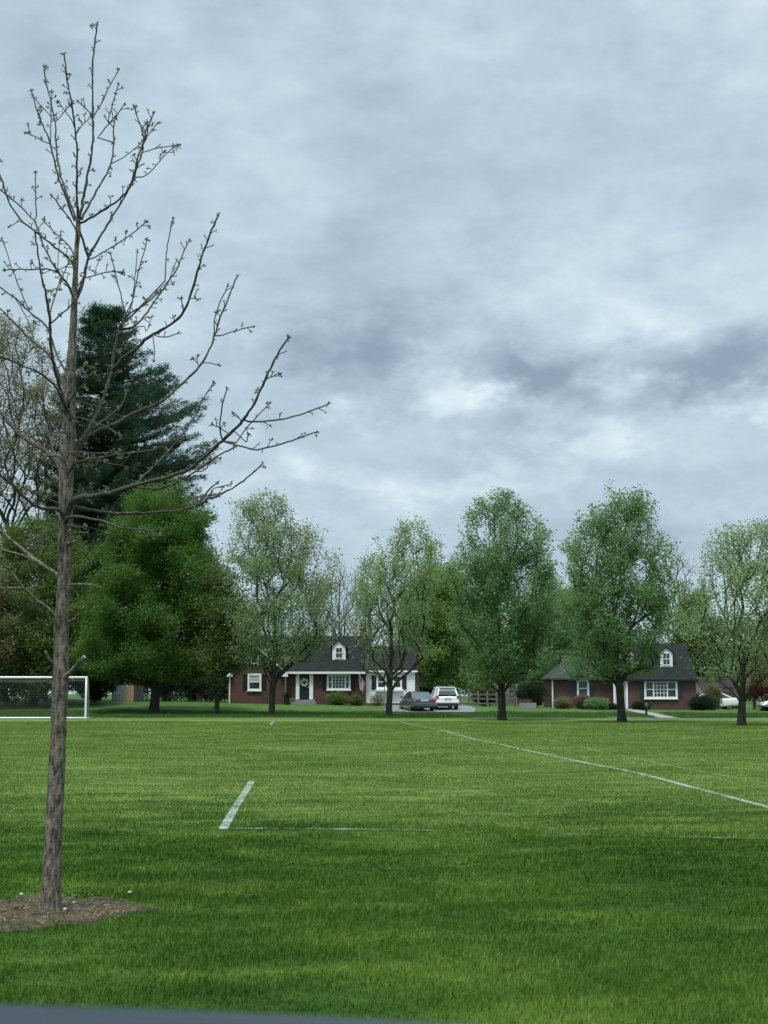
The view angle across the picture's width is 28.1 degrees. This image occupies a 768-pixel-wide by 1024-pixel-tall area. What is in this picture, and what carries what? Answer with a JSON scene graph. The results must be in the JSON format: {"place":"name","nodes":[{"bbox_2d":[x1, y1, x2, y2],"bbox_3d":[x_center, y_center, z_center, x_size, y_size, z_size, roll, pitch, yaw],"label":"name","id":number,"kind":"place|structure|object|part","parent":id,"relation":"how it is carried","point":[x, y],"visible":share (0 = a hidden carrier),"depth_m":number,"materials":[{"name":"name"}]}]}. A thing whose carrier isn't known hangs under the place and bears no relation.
{"place":"outdoors","nodes":[
{"label":"outdoors","id":0,"kind":"place"},
{"bbox_2d":[0,1004,449,1023],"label":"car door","id":1,"kind":"object","parent":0,"point":[26,1014],"visible":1,"depth_m":0.58,"materials":[{"name":"metal"}]},
{"bbox_3d":[-0.016,0.594,0.564,0.742,0.817,0.130,0,-7,0],"label":"door panel","id":2,"kind":"part","parent":1,"relation":"part of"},
{"bbox_2d":[0,694,767,1023],"bbox_3d":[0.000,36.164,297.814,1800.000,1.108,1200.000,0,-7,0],"label":"ground","id":3,"kind":"structure","parent":0,"point":[78,702],"depth_m":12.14,"materials":[{"name":"green plant"}]},
{"bbox_2d":[0,563,45,675],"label":"brown tree","id":4,"kind":"object","parent":3,"relation":"on","point":[9,645],"visible":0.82,"depth_m":111.09,"materials":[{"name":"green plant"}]},
{"bbox_2d":[0,309,64,700],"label":"bare tree","id":5,"kind":"object","parent":3,"relation":"on","point":[23,398],"visible":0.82,"depth_m":121.30,"materials":[{"name":"brown plant"}]},
{"bbox_2d":[12,363,59,698],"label":"bare tree","id":6,"kind":"object","parent":3,"relation":"on","point":[37,456],"visible":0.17,"depth_m":133.05,"materials":[{"name":"brown plant"}]},
{"bbox_2d":[0,660,82,705],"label":"shrub","id":7,"kind":"object","parent":3,"relation":"on","point":[6,699],"visible":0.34,"depth_m":113.80,"materials":[{"name":"green plant"}]},
{"bbox_2d":[0,676,89,718],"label":"soccer goal","id":8,"kind":"object","parent":3,"relation":"on","point":[86,709],"visible":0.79,"depth_m":91.82,"materials":[{"name":"paint"}]},
{"bbox_2d":[0,509,109,707],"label":"olive tree","id":9,"kind":"object","parent":3,"relation":"on","point":[43,589],"visible":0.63,"depth_m":113.79,"materials":[{"name":"green plant"}]},
{"bbox_2d":[0,894,161,933],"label":"mulch bed","id":10,"kind":"object","parent":3,"relation":"on","point":[33,908],"visible":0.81,"depth_m":10.51,"materials":[{"name":"brown soil"}]},
{"bbox_2d":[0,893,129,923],"bbox_3d":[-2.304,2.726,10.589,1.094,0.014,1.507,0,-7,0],"label":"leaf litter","id":11,"kind":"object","parent":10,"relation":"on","point":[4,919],"visible":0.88,"depth_m":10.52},
{"bbox_2d":[0,21,329,911],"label":"young tree","id":12,"kind":"object","parent":10,"relation":"on","point":[66,465],"visible":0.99,"depth_m":10.88,"materials":[{"name":"grey plant"}]},
{"bbox_2d":[71,669,117,703],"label":"shrub","id":13,"kind":"object","parent":3,"relation":"on","point":[98,693],"visible":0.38,"depth_m":115.97,"materials":[{"name":"green plant"}]},
{"bbox_2d":[24,300,222,699],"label":"pine tree","id":14,"kind":"object","parent":3,"relation":"on","point":[100,326],"visible":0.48,"depth_m":125.53,"materials":[{"name":"green plant"}]},
{"bbox_2d":[112,685,143,701],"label":"board fence","id":15,"kind":"object","parent":3,"relation":"on","point":[135,695],"visible":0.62,"depth_m":120.14,"materials":[{"name":"grey wood"}]},
{"bbox_2d":[116,670,174,700],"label":"shrub","id":16,"kind":"object","parent":3,"relation":"on","point":[146,692],"visible":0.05,"depth_m":126.89,"materials":[{"name":"green plant"}]},
{"bbox_2d":[69,471,230,712],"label":"maple tree","id":17,"kind":"object","parent":3,"relation":"on","point":[148,651],"visible":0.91,"depth_m":105.61,"materials":[{"name":"green plant"}]},
{"bbox_2d":[160,670,228,701],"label":"hedge","id":18,"kind":"object","parent":3,"relation":"on","point":[167,692],"visible":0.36,"depth_m":122.43,"materials":[{"name":"green plant"}]},
{"bbox_2d":[187,677,228,699],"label":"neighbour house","id":19,"kind":"structure","parent":3,"relation":"on","point":[210,695],"depth_m":158.94,"materials":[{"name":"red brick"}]},
{"bbox_2d":[180,550,264,714],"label":"olive tree","id":20,"kind":"object","parent":3,"relation":"on","point":[212,659],"visible":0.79,"depth_m":103.85,"materials":[{"name":"green plant"}]},
{"bbox_2d":[219,781,253,828],"bbox_3d":[-2.028,4.062,21.652,0.105,0.015,9.131,0,-7,-3],"label":"pitch line","id":21,"kind":"object","parent":3,"relation":"on","point":[228,815],"visible":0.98,"depth_m":19.78,"materials":[{"name":"paint"}]},
{"bbox_2d":[216,487,350,714],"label":"maple tree","id":22,"kind":"object","parent":3,"relation":"on","point":[259,564],"visible":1,"depth_m":101.26,"materials":[{"name":"green plant"}]},
{"bbox_2d":[281,691,290,704],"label":"potted plant","id":23,"kind":"object","parent":3,"relation":"on","point":[286,698],"visible":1,"depth_m":119.17,"materials":[{"name":"green plant"}]},
{"bbox_2d":[289,698,294,704],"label":"potted plant","id":24,"kind":"object","parent":3,"relation":"on","point":[292,701],"visible":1,"depth_m":118.97,"materials":[{"name":"green plant"}]},
{"bbox_2d":[222,624,419,704],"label":"brick house","id":25,"kind":"structure","parent":3,"relation":"on","point":[336,669],"depth_m":121.27,"materials":[{"name":"brown brick"}]},
{"bbox_2d":[248,674,260,690],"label":"window","id":26,"kind":"structure","parent":25,"relation":"in","point":[254,680],"depth_m":120.21,"materials":[{"name":"white paint"}]},
{"bbox_2d":[296,674,312,698],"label":"door","id":27,"kind":"structure","parent":25,"relation":"in","point":[304,688],"depth_m":121.13,"materials":[{"name":"white paint"}]},
{"bbox_2d":[326,674,350,690],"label":"window","id":28,"kind":"structure","parent":25,"relation":"in","point":[338,682],"depth_m":121.22,"materials":[{"name":"white paint"}]},
{"bbox_2d":[359,675,365,694],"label":"flag","id":29,"kind":"object","parent":25,"relation":"attached to","point":[361,684],"visible":1,"depth_m":120.96,"materials":[{"name":"multicoloured fabric"}]},
{"bbox_2d":[377,675,401,688],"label":"window","id":30,"kind":"structure","parent":25,"relation":"in","point":[380,685],"depth_m":121.42,"materials":[{"name":"white paint"}]},
{"bbox_2d":[235,828,431,830],"bbox_3d":[-0.553,3.520,17.047,2.248,0.010,0.156,-1,-7,10],"label":"pitch line","id":31,"kind":"object","parent":3,"relation":"on","point":[329,828],"visible":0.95,"depth_m":17.11,"materials":[{"name":"paint"}]},
{"bbox_2d":[324,690,351,704],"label":"shrub","id":32,"kind":"object","parent":3,"relation":"on","point":[336,698],"visible":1,"depth_m":119.24,"materials":[{"name":"green plant"}]},
{"bbox_2d":[311,561,374,635],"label":"bare tree","id":33,"kind":"object","parent":3,"relation":"on","point":[339,612],"visible":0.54,"depth_m":163.59,"materials":[{"name":"grey plant"}]},
{"bbox_2d":[349,694,364,705],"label":"shrub","id":34,"kind":"object","parent":3,"relation":"on","point":[357,700],"visible":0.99,"depth_m":119.06,"materials":[{"name":"green plant"}]},
{"bbox_2d":[347,548,398,645],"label":"bare tree","id":35,"kind":"object","parent":3,"relation":"on","point":[376,633],"visible":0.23,"depth_m":171.74,"materials":[{"name":"grey plant"}]},
{"bbox_2d":[369,693,385,705],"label":"shrub","id":36,"kind":"object","parent":3,"relation":"on","point":[377,701],"visible":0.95,"depth_m":119.45,"materials":[{"name":"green plant"}]},
{"bbox_2d":[383,681,385,710],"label":"lamp post","id":37,"kind":"object","parent":3,"relation":"on","point":[384,684],"visible":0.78,"depth_m":112.18,"materials":[{"name":"grey metal"}]},
{"bbox_2d":[9,622,766,700],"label":"distant wood","id":38,"kind":"object","parent":3,"relation":"on","point":[457,690],"depth_m":235.28,"materials":[{"name":"green plant"}]},
{"bbox_2d":[334,512,455,717],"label":"maple tree","id":39,"kind":"object","parent":3,"relation":"on","point":[406,622],"visible":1,"depth_m":96.36,"materials":[{"name":"green plant"}]},
{"bbox_2d":[419,679,437,694],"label":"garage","id":40,"kind":"structure","parent":3,"relation":"on","point":[427,689],"depth_m":139.01,"materials":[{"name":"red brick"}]},
{"bbox_2d":[384,554,482,692],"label":"green tree","id":41,"kind":"object","parent":3,"relation":"on","point":[429,670],"visible":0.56,"depth_m":133.45,"materials":[{"name":"green plant"}]},
{"bbox_2d":[453,594,507,691],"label":"green tree","id":42,"kind":"object","parent":3,"relation":"on","point":[465,690],"visible":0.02,"depth_m":148.51,"materials":[{"name":"green plant"}]},
{"bbox_2d":[466,683,497,706],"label":"shrub","id":43,"kind":"object","parent":3,"relation":"on","point":[485,690],"visible":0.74,"depth_m":123.77,"materials":[{"name":"green plant"}]},
{"bbox_2d":[459,688,522,706],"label":"rail fence","id":44,"kind":"object","parent":3,"relation":"on","point":[486,698],"visible":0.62,"depth_m":123.05,"materials":[{"name":"wood"}]},
{"bbox_2d":[440,487,566,719],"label":"maple tree","id":45,"kind":"object","parent":3,"relation":"on","point":[507,649],"visible":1,"depth_m":87.10,"materials":[{"name":"green plant"}]},
{"bbox_2d":[505,684,518,706],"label":"trellis arch","id":46,"kind":"structure","parent":3,"relation":"on","point":[511,693],"depth_m":124.65,"materials":[{"name":"grey wood"}]},
{"bbox_2d":[505,661,543,703],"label":"neighbour house","id":47,"kind":"structure","parent":3,"relation":"on","point":[511,689],"depth_m":182.78,"materials":[{"name":"red brick"}]},
{"bbox_2d":[519,699,535,707],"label":"planter box","id":48,"kind":"object","parent":3,"relation":"on","point":[527,704],"visible":1,"depth_m":118.08,"materials":[{"name":"grey concrete"}]},
{"bbox_2d":[514,678,548,707],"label":"shrub","id":49,"kind":"object","parent":3,"relation":"on","point":[532,691],"visible":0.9,"depth_m":121.45,"materials":[{"name":"green plant"}]},
{"bbox_2d":[512,571,588,704],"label":"green tree","id":50,"kind":"object","parent":3,"relation":"on","point":[563,641],"visible":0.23,"depth_m":146.51,"materials":[{"name":"green plant"}]},
{"bbox_2d":[551,696,573,708],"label":"shrub","id":51,"kind":"object","parent":3,"relation":"on","point":[565,703],"visible":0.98,"depth_m":118.80,"materials":[{"name":"green plant"}]},
{"bbox_2d":[572,693,591,708],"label":"shrub","id":52,"kind":"object","parent":3,"relation":"on","point":[579,699],"visible":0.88,"depth_m":118.45,"materials":[{"name":"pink plant"}]},
{"bbox_2d":[555,571,611,662],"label":"green tree","id":53,"kind":"object","parent":3,"relation":"on","point":[569,588],"visible":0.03,"depth_m":159.05,"materials":[{"name":"green plant"}]},
{"bbox_2d":[400,721,767,807],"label":"pitch line","id":54,"kind":"object","parent":3,"relation":"on","point":[743,800],"visible":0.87,"depth_m":26.95,"materials":[{"name":"paint"}]},
{"bbox_2d":[581,696,609,709],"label":"shrub","id":55,"kind":"object","parent":3,"relation":"on","point":[593,703],"visible":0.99,"depth_m":117.34,"materials":[{"name":"green plant"}]},
{"bbox_2d":[608,702,616,709],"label":"shrub","id":56,"kind":"object","parent":3,"relation":"on","point":[612,706],"visible":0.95,"depth_m":117.88,"materials":[{"name":"green plant"}]},
{"bbox_2d":[541,643,701,709],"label":"brick house","id":57,"kind":"structure","parent":3,"relation":"on","point":[673,685],"depth_m":120.95,"materials":[{"name":"brown brick"}]},
{"bbox_2d":[577,680,588,695],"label":"window","id":58,"kind":"structure","parent":57,"relation":"in","point":[582,687],"depth_m":121.07,"materials":[{"name":"white paint"}]},
{"bbox_2d":[613,681,627,707],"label":"door","id":59,"kind":"structure","parent":57,"relation":"in","point":[625,683],"depth_m":120.10,"materials":[{"name":"white paint"}]},
{"bbox_2d":[644,681,677,698],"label":"window","id":60,"kind":"structure","parent":57,"relation":"in","point":[652,689],"depth_m":120.15,"materials":[{"name":"white paint"}]},
{"bbox_2d":[550,479,694,721],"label":"maple tree","id":61,"kind":"object","parent":3,"relation":"on","point":[652,598],"visible":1,"depth_m":81.09,"materials":[{"name":"green plant"}]},
{"bbox_2d":[629,700,651,709],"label":"shrub","id":62,"kind":"object","parent":3,"relation":"on","point":[637,705],"visible":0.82,"depth_m":117.82,"materials":[{"name":"green plant"}]},
{"bbox_2d":[644,703,648,715],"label":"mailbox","id":63,"kind":"object","parent":3,"relation":"on","point":[646,706],"visible":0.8,"depth_m":99.07,"materials":[{"name":"grey metal"}]},
{"bbox_2d":[625,709,675,717],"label":"walkway","id":64,"kind":"structure","parent":3,"relation":"on","point":[651,713],"depth_m":105.67,"materials":[{"name":"concrete"}]},
{"bbox_2d":[537,737,766,783],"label":"pitch line","id":65,"kind":"object","parent":3,"relation":"on","point":[661,763],"visible":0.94,"depth_m":32.30,"materials":[{"name":"paint"}]},
{"bbox_2d":[567,833,767,838],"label":"pitch line","id":66,"kind":"object","parent":3,"relation":"on","point":[691,837],"visible":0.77,"depth_m":16.15,"materials":[{"name":"paint"}]},
{"bbox_2d":[650,548,709,642],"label":"bare tree","id":67,"kind":"object","parent":3,"relation":"on","point":[683,566],"visible":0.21,"depth_m":167.94,"materials":[{"name":"grey plant"}]},
{"bbox_2d":[662,585,736,695],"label":"tree","id":68,"kind":"object","parent":3,"relation":"on","point":[683,607],"visible":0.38,"depth_m":142.75,"materials":[{"name":"green plant"}]},
{"bbox_2d":[687,694,715,710],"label":"shrub","id":69,"kind":"object","parent":3,"relation":"on","point":[700,702],"visible":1,"depth_m":118.90,"materials":[{"name":"green plant"}]},
{"bbox_2d":[702,682,724,709],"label":"shrub","id":70,"kind":"object","parent":3,"relation":"on","point":[714,691],"visible":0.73,"depth_m":122.08,"materials":[{"name":"green plant"}]},
{"bbox_2d":[665,516,767,725],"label":"maple tree","id":71,"kind":"object","parent":3,"relation":"on","point":[751,570],"visible":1,"depth_m":73.48,"materials":[{"name":"green plant"}]},
{"bbox_2d":[696,673,738,708],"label":"garage","id":72,"kind":"structure","parent":3,"relation":"on","point":[703,684],"depth_m":140.94,"materials":[{"name":"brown wood"}]},
{"bbox_2d":[720,687,733,696],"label":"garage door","id":73,"kind":"structure","parent":72,"relation":"in","point":[724,688],"depth_m":139.01,"materials":[{"name":"grey wood"}]},
{"bbox_2d":[702,693,737,709],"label":"parked car","id":74,"kind":"object","parent":3,"relation":"on","point":[728,702],"visible":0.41,"depth_m":129.14,"materials":[{"name":"white paint"}]},
{"bbox_2d":[737,624,761,708],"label":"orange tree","id":75,"kind":"object","parent":3,"relation":"on","point":[754,706],"visible":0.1,"depth_m":136.94,"materials":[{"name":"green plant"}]},
{"bbox_2d":[746,660,767,710],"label":"red tree","id":76,"kind":"object","parent":3,"relation":"on","point":[760,690],"visible":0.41,"depth_m":122.89,"materials":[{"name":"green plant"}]},
{"bbox_2d":[746,581,767,671],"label":"green tree","id":77,"kind":"object","parent":3,"relation":"on","point":[758,639],"visible":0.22,"depth_m":127.92,"materials":[{"name":"green plant"}]},
{"bbox_2d":[756,700,767,710],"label":"parked car","id":78,"kind":"object","parent":3,"relation":"on","point":[763,705],"visible":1,"depth_m":119.47,"materials":[{"name":"silver metal"}]},
{"bbox_2d":[0,708,767,717],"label":"rough grass","id":79,"kind":"structure","parent":0,"point":[166,713],"depth_m":102.03,"materials":[{"name":"green plant"}]},
{"bbox_2d":[0,0,767,695],"label":"sky","id":80,"kind":"structure","parent":0,"point":[521,246],"materials":[{"name":"grey"}]},
{"bbox_2d":[392,705,475,711],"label":"driveway","id":81,"kind":"structure","parent":0,"point":[461,708],"depth_m":113.72,"materials":[{"name":"concrete"}]},
{"bbox_2d":[399,691,435,710],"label":"parked car","id":82,"kind":"object","parent":81,"relation":"on","point":[411,700],"visible":0.99,"depth_m":111.45,"materials":[{"name":"grey paint"}]},
{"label":"rear window","id":83,"kind":"part","parent":82,"relation":"part of","materials":[{"name":"grey glass"}]},
{"bbox_2d":[431,686,459,709],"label":"parked car","id":84,"kind":"object","parent":81,"relation":"on","point":[448,697],"visible":0.69,"depth_m":113.37,"materials":[{"name":"white paint"}]},
{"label":"rear window","id":85,"kind":"part","parent":84,"relation":"part of","materials":[{"name":"black glass"}]},
{"bbox_2d":[564,716,714,718],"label":"pavement","id":86,"kind":"structure","parent":0,"point":[678,718],"depth_m":92.12,"materials":[{"name":"concrete"}]}
]}

